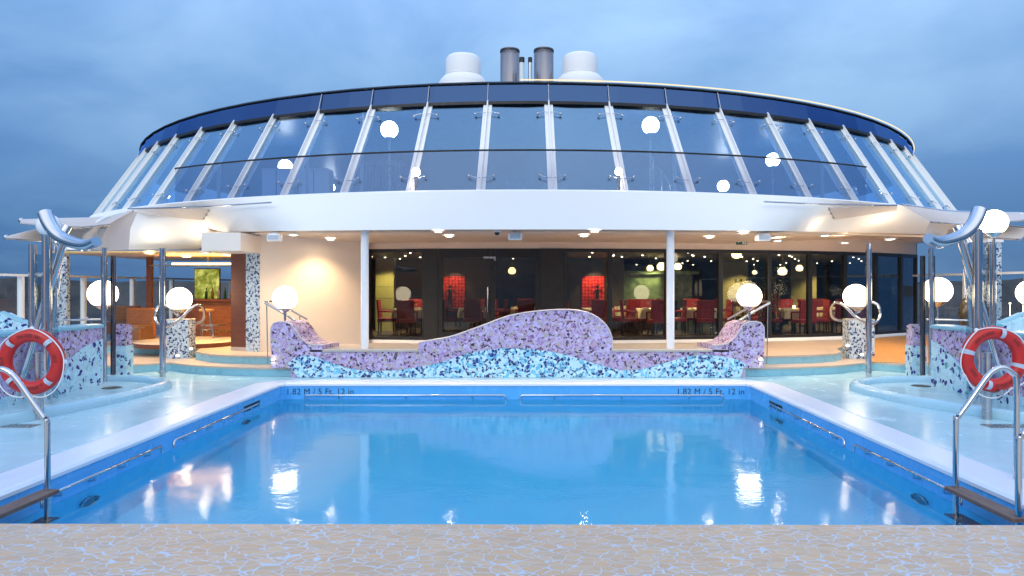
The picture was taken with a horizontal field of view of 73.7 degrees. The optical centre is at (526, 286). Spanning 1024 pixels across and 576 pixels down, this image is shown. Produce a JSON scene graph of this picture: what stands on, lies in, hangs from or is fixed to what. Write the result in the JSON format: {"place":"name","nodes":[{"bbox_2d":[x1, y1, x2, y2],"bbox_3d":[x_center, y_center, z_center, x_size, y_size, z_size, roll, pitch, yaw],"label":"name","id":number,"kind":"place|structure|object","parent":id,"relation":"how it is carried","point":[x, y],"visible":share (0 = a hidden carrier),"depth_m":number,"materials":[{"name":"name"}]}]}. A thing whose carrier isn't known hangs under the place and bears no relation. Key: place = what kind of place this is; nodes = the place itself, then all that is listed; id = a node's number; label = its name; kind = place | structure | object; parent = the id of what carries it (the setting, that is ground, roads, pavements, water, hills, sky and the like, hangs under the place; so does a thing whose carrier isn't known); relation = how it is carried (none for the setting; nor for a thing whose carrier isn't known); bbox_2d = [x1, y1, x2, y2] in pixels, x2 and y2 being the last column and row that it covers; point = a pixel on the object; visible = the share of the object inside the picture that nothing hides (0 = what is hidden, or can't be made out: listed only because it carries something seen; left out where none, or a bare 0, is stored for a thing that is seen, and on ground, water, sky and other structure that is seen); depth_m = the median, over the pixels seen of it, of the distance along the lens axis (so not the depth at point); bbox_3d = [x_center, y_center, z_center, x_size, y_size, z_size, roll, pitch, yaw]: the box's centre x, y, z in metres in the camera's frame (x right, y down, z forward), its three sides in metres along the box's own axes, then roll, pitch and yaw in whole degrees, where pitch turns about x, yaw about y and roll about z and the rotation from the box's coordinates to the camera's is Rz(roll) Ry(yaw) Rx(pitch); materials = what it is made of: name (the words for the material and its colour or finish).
{"place":"outdoors","nodes":[
{"label":"outdoors","id":0,"kind":"place"},
{"bbox_2d":[116,324,132,374],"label":"mosaic pier","id":1,"kind":"structure","parent":0,"point":[124,355],"depth_m":12.55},
{"bbox_2d":[0,524,1023,575],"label":"paving","id":2,"kind":"structure","parent":0,"point":[434,550],"depth_m":4.33,"materials":[{"name":"stone"}]},
{"bbox_2d":[0,370,1023,478],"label":"deck","id":3,"kind":"structure","parent":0,"point":[978,442],"depth_m":9.10,"materials":[{"name":"plastic"}]},
{"bbox_2d":[0,311,27,330],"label":"mosaic bench","id":4,"kind":"object","parent":3,"relation":"on","point":[10,321],"visible":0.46,"depth_m":12.10,"materials":[{"name":"teal tile"}]},
{"bbox_2d":[21,352,44,419],"bbox_3d":[-6.274,1.274,8.672,0.128,0.852,0.344,0,0,0],"label":"buoy post","id":5,"kind":"object","parent":3,"relation":"on","point":[38,365],"visible":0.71,"depth_m":8.73,"materials":[{"name":"metal"}]},
{"bbox_2d":[0,326,67,397],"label":"lifebuoy","id":6,"kind":"object","parent":5,"relation":"attached to","point":[50,343],"visible":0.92,"depth_m":8.49,"materials":[{"name":"red plastic"}]},
{"bbox_2d":[0,375,171,425],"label":"shower basin","id":7,"kind":"object","parent":3,"relation":"on","point":[112,389],"visible":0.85,"depth_m":10.27,"materials":[{"name":"plastic"}]},
{"bbox_2d":[0,324,103,407],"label":"shower wall","id":8,"kind":"structure","parent":7,"relation":"on","point":[82,345],"depth_m":11.06,"materials":[{"name":"purple tile"}]},
{"bbox_2d":[15,209,101,404],"bbox_3d":[-6.979,0.295,9.965,2.640,2.804,0.755,0,0,32],"label":"steel shower","id":9,"kind":"object","parent":7,"relation":"on","point":[43,318],"visible":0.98,"depth_m":9.78,"materials":[{"name":"metal"}]},
{"bbox_2d":[101,247,115,381],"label":"shower column","id":10,"kind":"structure","parent":7,"relation":"on","point":[112,305],"depth_m":12.24,"materials":[{"name":"metal"}]},
{"bbox_2d":[0,273,230,323],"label":"windscreen fence","id":11,"kind":"object","parent":3,"relation":"on","point":[21,296],"visible":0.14,"depth_m":16.91,"materials":[{"name":"white paint"}]},
{"bbox_2d":[157,248,167,377],"bbox_3d":[-6.702,0.491,12.578,0.170,2.418,0.170,0,0,0],"label":"slim pole","id":12,"kind":"object","parent":3,"relation":"on","point":[162,372],"visible":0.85,"depth_m":12.54,"materials":[{"name":"metal"}]},
{"bbox_2d":[0,386,1023,524],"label":"pool basin","id":13,"kind":"object","parent":3,"relation":"in","point":[165,440],"visible":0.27,"depth_m":9.47,"materials":[{"name":"tile"}]},
{"bbox_2d":[40,445,163,507],"bbox_3d":[-4.248,1.875,6.929,0.088,0.100,1.989,0,0,0],"label":"pool grab rail","id":14,"kind":"object","parent":13,"relation":"attached to","point":[62,489],"visible":0.89,"depth_m":6.79,"materials":[{"name":"metal"}]},
{"bbox_2d":[172,403,260,447],"bbox_3d":[-4.248,1.875,9.488,0.088,0.100,2.662,0,0,0],"label":"pool grab rail","id":15,"kind":"object","parent":13,"relation":"attached to","point":[204,427],"visible":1,"depth_m":9.15,"materials":[{"name":"metal"}]},
{"bbox_2d":[304,394,506,399],"bbox_3d":[-2.109,1.919,11.918,3.525,0.101,0.087,0,0,0],"label":"pool grab rail","id":16,"kind":"object","parent":13,"relation":"attached to","point":[405,395],"visible":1,"depth_m":11.88,"materials":[{"name":"metal"}]},
{"bbox_2d":[11,399,995,524],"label":"water","id":17,"kind":"structure","parent":13,"relation":"in","point":[556,461],"depth_m":7.25,"materials":[{"name":"liquid"}]},
{"bbox_2d":[0,380,1023,508],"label":"pool coping","id":18,"kind":"object","parent":13,"relation":"on","point":[996,482],"visible":1,"depth_m":8.04,"materials":[{"name":"plastic"}]},
{"bbox_2d":[0,366,58,518],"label":"pool ladder","id":19,"kind":"object","parent":18,"relation":"attached to","point":[46,493],"visible":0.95,"depth_m":5.85,"materials":[{"name":"metal"}]},
{"bbox_2d":[944,365,1023,524],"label":"pool ladder","id":20,"kind":"object","parent":18,"relation":"attached to","point":[957,491],"visible":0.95,"depth_m":5.94,"materials":[{"name":"metal"}]},
{"bbox_2d":[520,394,723,399],"bbox_3d":[1.663,1.919,11.918,3.562,0.101,0.087,0,0,0],"label":"pool grab rail","id":21,"kind":"object","parent":13,"relation":"attached to","point":[621,395],"visible":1,"depth_m":11.88,"materials":[{"name":"metal"}]},
{"bbox_2d":[769,403,845,446],"bbox_3d":[3.858,1.875,9.488,0.088,0.100,2.556,0,0,0],"label":"pool grab rail","id":22,"kind":"object","parent":13,"relation":"attached to","point":[812,424],"visible":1,"depth_m":9.16,"materials":[{"name":"metal"}]},
{"bbox_2d":[852,444,962,505],"bbox_3d":[3.858,1.875,7.002,0.088,0.100,1.995,0,0,0],"label":"pool grab rail","id":23,"kind":"object","parent":13,"relation":"attached to","point":[913,473],"visible":0.88,"depth_m":6.89,"materials":[{"name":"metal"}]},
{"bbox_2d":[270,309,764,376],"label":"mosaic wave wall","id":24,"kind":"structure","parent":3,"relation":"on","point":[559,343],"depth_m":12.83,"materials":[{"name":"tile"}]},
{"bbox_2d":[272,286,297,320],"bbox_3d":[-4.613,0.332,13.050,0.459,0.695,0.459,0,0,0],"label":"globe lamp","id":25,"kind":"object","parent":24,"relation":"on","point":[284,298],"visible":0.95,"depth_m":12.90,"materials":[{"name":"glass"}]},
{"bbox_2d":[737,284,761,320],"bbox_3d":[4.262,0.312,13.050,0.459,0.736,0.459,0,0,0],"label":"globe lamp","id":26,"kind":"object","parent":24,"relation":"on","point":[749,297],"visible":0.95,"depth_m":12.90,"materials":[{"name":"glass"}]},
{"bbox_2d":[107,353,927,375],"bbox_3d":[0.000,1.614,26.461,22.800,0.168,27.078,0,0,0],"label":"step","id":27,"kind":"object","parent":3,"relation":"on","point":[145,363],"visible":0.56,"depth_m":13.36,"materials":[{"name":"stone"}]},
{"bbox_2d":[54,244,69,325],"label":"mosaic column","id":28,"kind":"structure","parent":27,"relation":"on","point":[63,308],"depth_m":16.00,"materials":[{"name":"tile"}]},
{"bbox_2d":[56,319,100,325],"bbox_3d":[-8.789,1.080,13.306,0.834,0.900,0.291,0,0,-25],"label":"grab rail","id":29,"kind":"object","parent":27,"relation":"on","point":[58,320],"visible":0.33,"depth_m":13.37,"materials":[{"name":"metal"}]},
{"bbox_2d":[87,280,118,309],"bbox_3d":[-8.684,0.482,14.000,0.558,1.237,0.558,0,0,0],"label":"globe lamp","id":30,"kind":"object","parent":29,"relation":"attached to","point":[94,293],"visible":0.5,"depth_m":13.79,"materials":[{"name":"glass"}]},
{"bbox_2d":[166,319,195,358],"bbox_3d":[-7.434,1.193,14.700,0.494,1.013,0.316,0,0,0],"label":"mosaic planter","id":31,"kind":"object","parent":27,"relation":"on","point":[180,338],"visible":0.79,"depth_m":14.55,"materials":[{"name":"tile"}]},
{"bbox_2d":[166,287,191,318],"bbox_3d":[-7.547,0.356,14.850,0.510,0.688,0.510,0,0,0],"label":"globe lamp","id":32,"kind":"object","parent":31,"relation":"on","point":[179,300],"visible":0.96,"depth_m":14.69,"materials":[{"name":"glass"}]},
{"bbox_2d":[154,304,205,327],"bbox_3d":[-7.448,0.615,14.605,1.160,0.516,0.599,0,0,21],"label":"looped handrail","id":33,"kind":"object","parent":31,"relation":"attached to","point":[183,315],"visible":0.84,"depth_m":14.57,"materials":[{"name":"metal"}]},
{"bbox_2d":[107,335,879,363],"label":"terrace","id":34,"kind":"structure","parent":27,"relation":"on","point":[800,351],"depth_m":14.16,"materials":[{"name":"stone"}]},
{"bbox_2d":[107,306,141,337],"bbox_3d":[-10.835,0.934,18.275,0.700,0.850,0.750,0,0,0],"label":"lounge seat","id":35,"kind":"object","parent":34,"relation":"on","point":[120,314],"visible":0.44,"depth_m":18.51,"materials":[{"name":"brown wood"}]},
{"bbox_2d":[126,308,155,339],"bbox_3d":[-9.353,0.934,16.275,0.700,0.850,0.750,0,0,0],"label":"lounge seat","id":36,"kind":"object","parent":34,"relation":"on","point":[139,317],"visible":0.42,"depth_m":16.51,"materials":[{"name":"wood"}]},
{"bbox_2d":[146,257,154,338],"bbox_3d":[-9.542,0.300,17.300,0.180,2.117,0.180,0,0,0],"label":"dark post","id":37,"kind":"object","parent":34,"relation":"on","point":[149,285],"visible":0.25,"depth_m":17.24,"materials":[{"name":"brown wood"}]},
{"bbox_2d":[132,336,230,348],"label":"round platform","id":38,"kind":"structure","parent":34,"relation":"on","point":[210,341],"depth_m":15.38,"materials":[{"name":"wood"}]},
{"bbox_2d":[174,298,230,336],"bbox_3d":[-7.668,0.840,18.297,4.064,1.039,1.273,0,0,12],"label":"bar counter","id":39,"kind":"object","parent":34,"relation":"on","point":[221,314],"visible":0.23,"depth_m":17.95,"materials":[{"name":"brown wood"}]},
{"bbox_2d":[194,268,220,297],"bbox_3d":[-8.891,-0.079,19.015,0.720,0.880,0.070,0,0,0],"label":"foliage picture","id":40,"kind":"object","parent":39,"relation":"on","point":[209,279],"visible":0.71,"depth_m":18.98,"materials":[{"name":"green paper"}]},
{"bbox_2d":[52,189,983,351],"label":"pavilion","id":41,"kind":"structure","parent":34,"relation":"on","point":[343,282],"depth_m":15.23,"materials":[{"name":"white paint"}]},
{"bbox_2d":[82,210,137,250],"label":"canopy wing","id":42,"kind":"structure","parent":41,"relation":"attached to","point":[116,236],"depth_m":13.38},
{"bbox_2d":[3,227,106,241],"bbox_3d":[-8.692,-0.977,12.572,0.562,0.323,1.574,0,0,40],"label":"shade sail","id":43,"kind":"object","parent":42,"relation":"attached to","point":[33,235],"visible":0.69,"depth_m":12.38,"materials":[{"name":"fabric"}]},
{"bbox_2d":[18,210,133,227],"bbox_3d":[-8.263,-1.307,12.754,1.167,0.534,2.280,0,0,36],"label":"shade sail","id":44,"kind":"object","parent":42,"relation":"attached to","point":[84,222],"visible":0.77,"depth_m":12.52,"materials":[{"name":"fabric"}]},
{"bbox_2d":[376,299,396,334],"bbox_3d":[-3.930,0.852,19.200,0.510,0.996,0.544,0,0,-2],"label":"dining chair","id":45,"kind":"object","parent":41,"relation":"on","point":[380,319],"visible":0.9,"depth_m":18.97,"materials":[{"name":"red fabric"}]},
{"bbox_2d":[369,249,424,339],"bbox_3d":[-3.143,0.180,16.570,1.403,2.200,0.100,0,0,7],"label":"window","id":46,"kind":"structure","parent":41,"relation":"in","point":[371,251],"depth_m":16.52,"materials":[{"name":"black metal"}]},
{"bbox_2d":[395,300,417,336],"bbox_3d":[-3.255,0.852,18.565,0.544,0.996,0.510,0,0,0],"label":"dining chair","id":47,"kind":"object","parent":41,"relation":"on","point":[405,311],"visible":0.91,"depth_m":18.36,"materials":[{"name":"red fabric"}]},
{"bbox_2d":[443,258,484,329],"bbox_3d":[-2.248,0.225,20.985,1.906,2.230,0.530,0,0,0],"label":"window pane","id":48,"kind":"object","parent":41,"relation":"on","point":[464,278],"visible":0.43,"depth_m":21.05,"materials":[{"name":"glass"}]},
{"bbox_2d":[438,248,490,337],"bbox_3d":[-1.491,0.180,16.363,1.264,2.200,0.187,0,0,4],"label":"door","id":49,"kind":"structure","parent":41,"relation":"in","point":[442,253],"depth_m":16.37,"materials":[{"name":"black glass"}]},
{"bbox_2d":[462,300,482,330],"bbox_3d":[-1.478,0.852,18.865,0.544,0.996,0.510,0,0,0],"label":"dining chair","id":50,"kind":"object","parent":41,"relation":"on","point":[472,311],"visible":0.84,"depth_m":18.65,"materials":[{"name":"red fabric"}]},
{"bbox_2d":[495,275,534,310],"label":"rear window","id":51,"kind":"structure","parent":41,"relation":"in","point":[510,287],"depth_m":22.28,"materials":[{"name":"glass"}]},
{"bbox_2d":[491,248,539,320],"bbox_3d":[-0.269,0.180,16.362,1.174,2.200,0.100,0,0,1],"label":"door","id":52,"kind":"structure","parent":41,"relation":"in","point":[495,252],"depth_m":16.31,"materials":[{"name":"black metal"}]},
{"bbox_2d":[174,149,866,168],"bbox_3d":[-0.171,-2.159,13.647,14.737,0.798,2.009,0,0,0],"label":"glass balustrade","id":53,"kind":"object","parent":41,"relation":"on","point":[520,150],"visible":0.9,"depth_m":12.98,"materials":[{"name":"glass"}]},
{"bbox_2d":[564,248,609,328],"bbox_3d":[1.455,0.180,16.401,1.095,2.200,0.100,0,0,-3],"label":"door frame","id":54,"kind":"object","parent":41,"relation":"in","point":[566,250],"depth_m":16.37,"materials":[{"name":"black metal"}]},
{"bbox_2d":[567,258,623,329],"bbox_3d":[2.051,0.225,20.985,1.906,2.230,0.530,0,0,0],"label":"window pane","id":55,"kind":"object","parent":41,"relation":"on","point":[585,276],"visible":0.45,"depth_m":21.05,"materials":[{"name":"glass"}]},
{"bbox_2d":[589,300,606,324],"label":"dining chair","id":56,"kind":"object","parent":41,"relation":"on","point":[599,308],"visible":0.46,"depth_m":18.75,"materials":[{"name":"red fabric"}]},
{"bbox_2d":[619,300,638,335],"bbox_3d":[2.858,0.852,19.001,0.510,0.996,0.544,0,0,3],"label":"dining chair","id":57,"kind":"object","parent":41,"relation":"on","point":[623,319],"visible":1,"depth_m":18.78,"materials":[{"name":"red fabric"}]},
{"bbox_2d":[610,249,665,339],"bbox_3d":[2.707,0.180,16.516,1.415,2.200,0.100,0,0,-7],"label":"window","id":58,"kind":"structure","parent":41,"relation":"in","point":[611,250],"depth_m":16.47,"materials":[{"name":"black metal"}]},
{"bbox_2d":[646,300,663,336],"bbox_3d":[3.534,0.852,18.365,0.544,0.996,0.510,0,0,-4],"label":"dining chair","id":59,"kind":"object","parent":41,"relation":"on","point":[657,312],"visible":0.69,"depth_m":18.16,"materials":[{"name":"red fabric"}]},
{"bbox_2d":[674,249,720,339],"bbox_3d":[4.092,0.180,16.716,1.381,2.200,0.100,0,0,-10],"label":"window","id":60,"kind":"structure","parent":41,"relation":"in","point":[718,252],"depth_m":16.78,"materials":[{"name":"black metal"}]},
{"bbox_2d":[693,300,715,335],"bbox_3d":[4.894,0.852,18.765,0.544,0.996,0.510,0,0,6],"label":"dining chair","id":61,"kind":"object","parent":41,"relation":"on","point":[705,311],"visible":0.96,"depth_m":18.56,"materials":[{"name":"red fabric"}]},
{"bbox_2d":[721,250,769,337],"bbox_3d":[5.426,0.180,16.984,1.335,2.200,0.100,0,0,-13],"label":"window","id":62,"kind":"structure","parent":41,"relation":"in","point":[767,252],"depth_m":17.08,"materials":[{"name":"black metal"}]},
{"bbox_2d":[758,258,792,334],"bbox_3d":[6.894,0.260,18.900,1.097,2.178,1.070,0,0,0],"label":"potted plant","id":63,"kind":"object","parent":41,"relation":"on","point":[777,328],"visible":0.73,"depth_m":18.79,"materials":[{"name":"green plant"}]},
{"bbox_2d":[774,306,798,334],"bbox_3d":[7.466,0.884,19.000,0.938,0.930,0.938,0,0,0],"label":"dining table","id":64,"kind":"object","parent":41,"relation":"on","point":[785,315],"visible":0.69,"depth_m":18.60,"materials":[{"name":"fabric"}]},
{"bbox_2d":[770,250,809,337],"bbox_3d":[6.655,0.180,17.302,1.203,2.200,0.100,0,0,-16],"label":"window","id":65,"kind":"structure","parent":41,"relation":"in","point":[807,253],"depth_m":17.36,"materials":[{"name":"black metal"}]},
{"bbox_2d":[791,300,817,333],"bbox_3d":[7.469,0.852,18.365,0.544,0.996,0.510,0,0,-8],"label":"dining chair","id":66,"kind":"object","parent":41,"relation":"on","point":[802,314],"visible":0.66,"depth_m":18.16,"materials":[{"name":"red fabric"}]},
{"bbox_2d":[812,300,830,333],"bbox_3d":[8.141,0.852,18.998,0.510,0.996,0.544,0,0,7],"label":"dining chair","id":67,"kind":"object","parent":41,"relation":"on","point":[825,310],"visible":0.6,"depth_m":18.80,"materials":[{"name":"red fabric"}]},
{"bbox_2d":[810,251,845,336],"bbox_3d":[7.774,0.180,17.664,1.146,2.200,0.100,0,0,-20],"label":"window","id":68,"kind":"structure","parent":41,"relation":"in","point":[843,254],"depth_m":17.72,"materials":[{"name":"black metal"}]},
{"bbox_2d":[846,252,876,334],"bbox_3d":[8.852,0.180,18.118,1.192,2.200,0.100,0,0,-26],"label":"window","id":69,"kind":"structure","parent":41,"relation":"in","point":[874,255],"depth_m":18.33,"materials":[{"name":"black metal"}]},
{"bbox_2d":[877,253,901,334],"bbox_3d":[9.906,0.180,18.704,1.219,2.200,0.100,0,0,-32],"label":"window","id":70,"kind":"structure","parent":41,"relation":"in","point":[899,256],"depth_m":18.97,"materials":[{"name":"black glass"}]},
{"bbox_2d":[902,254,917,332],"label":"window","id":71,"kind":"structure","parent":41,"relation":"in","point":[915,257],"depth_m":19.59,"materials":[{"name":"black glass"}]},
{"bbox_2d":[924,223,971,240],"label":"canopy wing","id":72,"kind":"structure","parent":41,"relation":"attached to","point":[937,229],"depth_m":13.48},
{"bbox_2d":[901,203,1023,224],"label":"shade sail","id":73,"kind":"object","parent":72,"relation":"attached to","point":[943,216],"visible":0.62,"depth_m":12.94,"materials":[{"name":"fabric"}]},
{"bbox_2d":[946,225,1023,240],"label":"shade sail","id":74,"kind":"object","parent":72,"relation":"attached to","point":[1012,232],"visible":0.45,"depth_m":11.99,"materials":[{"name":"fabric"}]},
{"bbox_2d":[727,300,770,363],"bbox_3d":[4.410,0.880,13.448,0.694,1.240,0.843,0,0,0],"label":"handrail","id":75,"kind":"object","parent":27,"relation":"on","point":[768,303],"visible":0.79,"depth_m":13.30,"materials":[{"name":"metal"}]},
{"bbox_2d":[843,319,874,358],"bbox_3d":[7.150,1.193,14.700,0.562,1.013,0.316,0,0,0],"label":"mosaic planter","id":76,"kind":"object","parent":27,"relation":"on","point":[854,334],"visible":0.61,"depth_m":14.55,"materials":[{"name":"tile"}]},
{"bbox_2d":[843,284,865,318],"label":"globe lamp","id":77,"kind":"object","parent":76,"relation":"on","point":[854,297],"visible":0.93,"depth_m":14.69,"materials":[{"name":"glass"}]},
{"bbox_2d":[829,301,881,324],"bbox_3d":[7.072,0.559,14.605,1.154,0.516,0.604,0,0,-21],"label":"looped handrail","id":78,"kind":"object","parent":76,"relation":"attached to","point":[852,313],"visible":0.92,"depth_m":14.58,"materials":[{"name":"metal"}]},
{"bbox_2d":[872,335,927,362],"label":"ramp","id":79,"kind":"structure","parent":27,"relation":"on","point":[890,349],"depth_m":15.33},
{"bbox_2d":[926,319,968,325],"bbox_3d":[8.298,1.080,13.307,0.847,0.900,0.287,0,0,25],"label":"grab rail","id":80,"kind":"object","parent":27,"relation":"on","point":[936,320],"visible":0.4,"depth_m":13.36,"materials":[{"name":"metal"}]},
{"bbox_2d":[925,277,952,324],"bbox_3d":[8.433,0.452,14.000,0.547,1.297,0.547,0,0,0],"label":"globe lamp","id":81,"kind":"object","parent":80,"relation":"attached to","point":[943,290],"visible":0.67,"depth_m":13.80,"materials":[{"name":"glass"}]},
{"bbox_2d":[958,295,987,325],"bbox_3d":[9.297,0.850,14.200,0.540,1.360,0.540,0,0,0],"label":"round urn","id":82,"kind":"object","parent":27,"relation":"on","point":[963,311],"visible":0.09,"depth_m":14.13,"materials":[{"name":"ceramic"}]},
{"bbox_2d":[983,239,1003,320],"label":"mosaic column","id":83,"kind":"structure","parent":27,"relation":"on","point":[998,242],"depth_m":16.00,"materials":[{"name":"tile"}]},
{"bbox_2d":[864,243,873,376],"bbox_3d":[6.458,0.437,12.876,0.170,2.526,0.170,0,0,0],"label":"slim pole","id":84,"kind":"object","parent":3,"relation":"on","point":[868,369],"visible":0.96,"depth_m":12.83,"materials":[{"name":"metal"}]},
{"bbox_2d":[849,375,1023,422],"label":"shower basin","id":85,"kind":"object","parent":3,"relation":"on","point":[917,390],"visible":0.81,"depth_m":10.47,"materials":[{"name":"plastic"}]},
{"bbox_2d":[920,247,934,375],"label":"shower column","id":86,"kind":"structure","parent":85,"relation":"on","point":[931,288],"depth_m":12.24,"materials":[{"name":"metal"}]},
{"bbox_2d":[923,206,1005,404],"bbox_3d":[6.563,0.272,9.966,2.587,2.848,0.762,0,0,-32],"label":"steel shower","id":87,"kind":"object","parent":85,"relation":"on","point":[978,314],"visible":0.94,"depth_m":9.76,"materials":[{"name":"metal"}]},
{"bbox_2d":[930,325,1023,407],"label":"shower wall","id":88,"kind":"structure","parent":85,"relation":"on","point":[947,341],"depth_m":11.00,"materials":[{"name":"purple tile"}]},
{"bbox_2d":[980,210,1008,325],"bbox_3d":[7.254,0.252,10.600,0.389,2.897,0.389,0,0,0],"label":"globe lamp","id":89,"kind":"object","parent":85,"relation":"on","point":[995,223],"visible":0.88,"depth_m":10.52,"materials":[{"name":"glass"}]},
{"bbox_2d":[981,352,1003,419],"bbox_3d":[5.923,1.274,8.672,0.128,0.852,0.344,0,0,0],"label":"buoy post","id":90,"kind":"object","parent":3,"relation":"on","point":[986,402],"visible":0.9,"depth_m":8.73,"materials":[{"name":"metal"}]},
{"bbox_2d":[959,326,1023,398],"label":"lifebuoy","id":91,"kind":"object","parent":90,"relation":"attached to","point":[976,338],"visible":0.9,"depth_m":8.56,"materials":[{"name":"red plastic"}]},
{"bbox_2d":[996,311,1023,330],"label":"mosaic bench","id":92,"kind":"object","parent":3,"relation":"on","point":[1014,321],"visible":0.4,"depth_m":12.10,"materials":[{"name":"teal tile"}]},
{"bbox_2d":[0,277,1023,314],"bbox_3d":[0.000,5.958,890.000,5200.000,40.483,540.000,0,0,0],"label":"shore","id":93,"kind":"structure","parent":0,"point":[8,296],"depth_m":631.13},
{"bbox_2d":[0,0,1023,281],"label":"sky","id":94,"kind":"structure","parent":0,"point":[83,83],"materials":[{"name":"blue"}]},
{"bbox_2d":[25,315,1010,340],"bbox_3d":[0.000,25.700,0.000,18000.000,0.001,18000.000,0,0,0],"label":"sea","id":95,"kind":"structure","parent":0,"point":[167,317],"depth_m":538.73,"materials":[{"name":"blue"}]},
{"bbox_2d":[905,324,926,374],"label":"mosaic pier","id":96,"kind":"structure","parent":0,"point":[912,356],"depth_m":12.55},
{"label":"upper deck","id":97,"kind":"structure","parent":0,"visible":0},
{"bbox_2d":[262,168,296,195],"bbox_3d":[-6.412,-2.405,17.745,0.760,1.290,0.510,0,0,0],"label":"white cabinet","id":98,"kind":"object","parent":97,"relation":"on","point":[271,177],"visible":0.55,"depth_m":17.50,"materials":[{"name":"paint"}]},
{"bbox_2d":[299,168,333,193],"bbox_3d":[-5.455,-2.405,17.745,0.760,1.290,0.510,0,0,0],"label":"white cabinet","id":99,"kind":"object","parent":97,"relation":"on","point":[321,180],"visible":0.46,"depth_m":17.50,"materials":[{"name":"paint"}]},
{"bbox_2d":[353,160,405,191],"bbox_3d":[-3.680,-2.455,17.035,1.350,1.390,0.070,0,0,0],"label":"slatted screen","id":100,"kind":"object","parent":97,"relation":"on","point":[377,165],"visible":0.47,"depth_m":17.00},
{"bbox_2d":[380,121,397,190],"bbox_3d":[-3.212,-2.814,16.000,0.397,2.148,0.397,0,0,38],"label":"globe lamp","id":101,"kind":"object","parent":97,"relation":"on","point":[389,130],"visible":0.98,"depth_m":15.92,"materials":[{"name":"glass"}]},
{"bbox_2d":[93,79,955,214],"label":"glass dome","id":102,"kind":"structure","parent":97,"relation":"on","point":[551,114],"depth_m":17.33,"materials":[{"name":"glass"}]},
{"bbox_2d":[439,52,485,82],"bbox_3d":[-3.148,-7.914,34.000,2.542,7.268,2.542,0,0,0],"label":"ventilator","id":103,"kind":"object","parent":102,"relation":"on","point":[463,66],"visible":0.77,"depth_m":33.18,"materials":[{"name":"white paint"}]},
{"bbox_2d":[500,47,519,80],"bbox_3d":[-0.824,-8.047,34.000,0.986,7.534,0.986,0,0,0],"label":"funnel","id":104,"kind":"object","parent":102,"relation":"on","point":[509,63],"visible":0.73,"depth_m":33.59,"materials":[{"name":"metal"}]},
{"bbox_2d":[534,46,553,81],"bbox_3d":[0.863,-8.053,34.000,1.013,7.547,1.013,0,0,0],"label":"funnel","id":105,"kind":"object","parent":102,"relation":"on","point":[543,62],"visible":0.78,"depth_m":33.56,"materials":[{"name":"metal"}]},
{"bbox_2d":[556,51,604,82],"bbox_3d":[2.670,-7.941,34.000,2.542,7.321,2.542,0,0,0],"label":"ventilator","id":106,"kind":"object","parent":102,"relation":"on","point":[579,65],"visible":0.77,"depth_m":33.17,"materials":[{"name":"white paint"}]},
{"bbox_2d":[642,117,659,190],"bbox_3d":[2.913,-2.864,16.000,0.397,2.248,0.397,0,0,38],"label":"globe lamp","id":107,"kind":"object","parent":97,"relation":"on","point":[650,126],"visible":1,"depth_m":15.93,"materials":[{"name":"glass"}]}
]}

